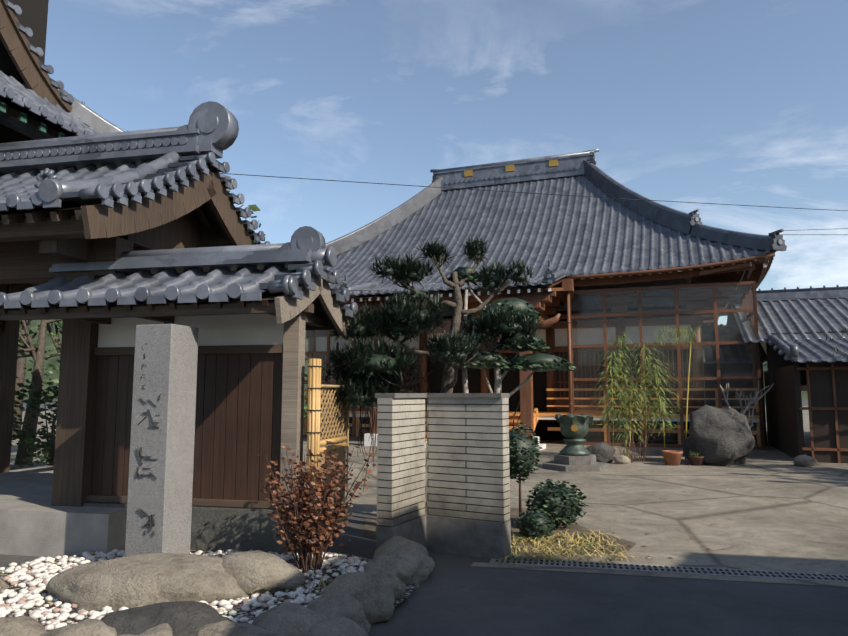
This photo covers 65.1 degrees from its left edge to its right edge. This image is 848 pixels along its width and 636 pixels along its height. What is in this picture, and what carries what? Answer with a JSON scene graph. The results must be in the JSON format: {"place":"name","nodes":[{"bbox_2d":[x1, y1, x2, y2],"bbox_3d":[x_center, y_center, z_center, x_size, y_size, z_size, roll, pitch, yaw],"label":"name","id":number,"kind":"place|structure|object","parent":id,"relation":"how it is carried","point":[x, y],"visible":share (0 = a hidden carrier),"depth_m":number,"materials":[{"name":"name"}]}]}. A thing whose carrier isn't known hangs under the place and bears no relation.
{"place":"outdoors","nodes":[
{"label":"outdoors","id":0,"kind":"place"},
{"bbox_2d":[0,0,75,142],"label":"tower","id":1,"kind":"structure","parent":0,"point":[19,60],"depth_m":12.04,"materials":[{"name":"brown wood"}]},
{"bbox_2d":[0,0,230,192],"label":"tower roof","id":2,"kind":"structure","parent":1,"relation":"on","point":[81,119],"depth_m":12.27,"materials":[{"name":"grey tile"}]},
{"bbox_2d":[23,320,807,399],"bbox_3d":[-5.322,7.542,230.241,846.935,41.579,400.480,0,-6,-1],"label":"hills","id":3,"kind":"structure","parent":0,"point":[49,344],"depth_m":163.09,"materials":[{"name":"green plant"}]},
{"bbox_2d":[0,400,847,635],"bbox_3d":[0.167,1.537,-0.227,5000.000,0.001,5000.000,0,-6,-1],"label":"ground","id":4,"kind":"structure","parent":0,"point":[456,595],"depth_m":4.91,"materials":[{"name":"grey asphalt"}]},
{"bbox_2d":[0,164,255,556],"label":"gate","id":5,"kind":"structure","parent":4,"relation":"on","point":[44,512],"depth_m":6.84,"materials":[{"name":"brown wood"}]},
{"bbox_2d":[0,101,269,244],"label":"gate roof","id":6,"kind":"structure","parent":5,"relation":"on","point":[109,169],"depth_m":8.12,"materials":[{"name":"grey tile"}]},
{"bbox_2d":[0,274,350,553],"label":"wing wall","id":7,"kind":"structure","parent":4,"relation":"on","point":[250,384],"depth_m":6.52,"materials":[{"name":"brown wood"}]},
{"bbox_2d":[0,226,357,316],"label":"wing roof","id":8,"kind":"structure","parent":7,"relation":"on","point":[221,273],"depth_m":6.49,"materials":[{"name":"grey tile"}]},
{"bbox_2d":[0,549,415,632],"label":"pebbles","id":9,"kind":"object","parent":4,"relation":"on","point":[26,593],"visible":0.33,"depth_m":4.96,"materials":[{"name":"beige gravel"}]},
{"bbox_2d":[125,324,198,556],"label":"pillar","id":10,"kind":"structure","parent":9,"relation":"on","point":[160,490],"depth_m":5.66,"materials":[{"name":"stone"}]},
{"bbox_2d":[0,536,434,635],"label":"rocks","id":11,"kind":"object","parent":4,"relation":"on","point":[166,592],"visible":0.96,"depth_m":4.64,"materials":[{"name":"grey stone"}]},
{"bbox_2d":[306,359,349,552],"bbox_3d":[-0.962,1.380,6.779,0.129,1.880,1.028,-1,-7,12],"label":"bamboo fence","id":12,"kind":"object","parent":4,"relation":"on","point":[315,441],"visible":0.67,"depth_m":6.63,"materials":[{"name":"yellow wood"}]},
{"bbox_2d":[331,339,429,527],"bbox_3d":[-0.454,1.341,8.022,1.278,2.238,1.883,0,-6,-1],"label":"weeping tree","id":13,"kind":"object","parent":4,"relation":"on","point":[366,412],"visible":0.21,"depth_m":7.78,"materials":[{"name":"green plant"}]},
{"bbox_2d":[10,406,847,586],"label":"court","id":14,"kind":"object","parent":4,"relation":"on","point":[779,519],"visible":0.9,"depth_m":8.52,"materials":[{"name":"concrete"}]},
{"bbox_2d":[11,204,847,466],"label":"greenery","id":15,"kind":"object","parent":14,"relation":"on","point":[26,435],"visible":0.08,"depth_m":11.72,"materials":[{"name":"green plant"}]},
{"bbox_2d":[322,235,544,428],"bbox_3d":[0.073,0.703,7.351,2.602,3.356,1.289,0,-6,-1],"label":"pine","id":16,"kind":"object","parent":14,"relation":"on","point":[369,371],"visible":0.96,"depth_m":7.25,"materials":[{"name":"green plant"}]},
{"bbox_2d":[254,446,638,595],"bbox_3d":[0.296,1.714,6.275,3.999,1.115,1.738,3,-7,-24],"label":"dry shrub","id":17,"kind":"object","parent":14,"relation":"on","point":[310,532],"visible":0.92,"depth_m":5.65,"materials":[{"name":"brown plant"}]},
{"bbox_2d":[447,267,575,395],"bbox_3d":[0.986,0.898,7.463,1.478,2.992,0.650,0,-6,-1],"label":"tree","id":18,"kind":"object","parent":14,"relation":"on","point":[496,360],"visible":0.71,"depth_m":7.41,"materials":[{"name":"green plant"}]},
{"bbox_2d":[303,252,773,450],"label":"hall","id":19,"kind":"structure","parent":14,"relation":"on","point":[538,401],"depth_m":20.51,"materials":[{"name":"brown wood"}]},
{"bbox_2d":[508,422,587,539],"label":"shrubs","id":20,"kind":"object","parent":14,"relation":"on","point":[548,505],"visible":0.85,"depth_m":7.58,"materials":[{"name":"green plant"}]},
{"bbox_2d":[323,149,786,315],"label":"hall roof","id":21,"kind":"structure","parent":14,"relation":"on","point":[551,239],"depth_m":24.64,"materials":[{"name":"grey tile"}]},
{"bbox_2d":[542,414,607,471],"bbox_3d":[3.123,2.553,13.782,1.360,1.115,1.178,0,-6,-1],"label":"basin","id":22,"kind":"object","parent":14,"relation":"on","point":[574,455],"visible":0.98,"depth_m":13.55,"materials":[{"name":"green metal"}]},
{"bbox_2d":[349,467,845,579],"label":"litter","id":23,"kind":"object","parent":14,"relation":"on","point":[651,547],"visible":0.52,"depth_m":6.40,"materials":[{"name":"plant"}]},
{"bbox_2d":[590,325,773,465],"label":"potted plants","id":24,"kind":"object","parent":14,"relation":"on","point":[672,457],"visible":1,"depth_m":15.48,"materials":[{"name":"green plant"}]},
{"bbox_2d":[375,393,510,559],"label":"block wall","id":25,"kind":"structure","parent":4,"relation":"on","point":[468,491],"depth_m":6.42,"materials":[{"name":"beige brick"}]},
{"bbox_2d":[44,0,847,324],"label":"sky","id":26,"kind":"structure","parent":0,"point":[737,103],"materials":[{"name":"blue"}]},
{"bbox_2d":[701,285,847,463],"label":"building","id":27,"kind":"structure","parent":0,"point":[796,354],"depth_m":18.29,"materials":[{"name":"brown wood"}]},
{"bbox_2d":[219,173,847,298],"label":"wires","id":28,"kind":"object","parent":27,"relation":"attached to","point":[597,197],"visible":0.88,"depth_m":14.93,"materials":[{"name":"black metal"}]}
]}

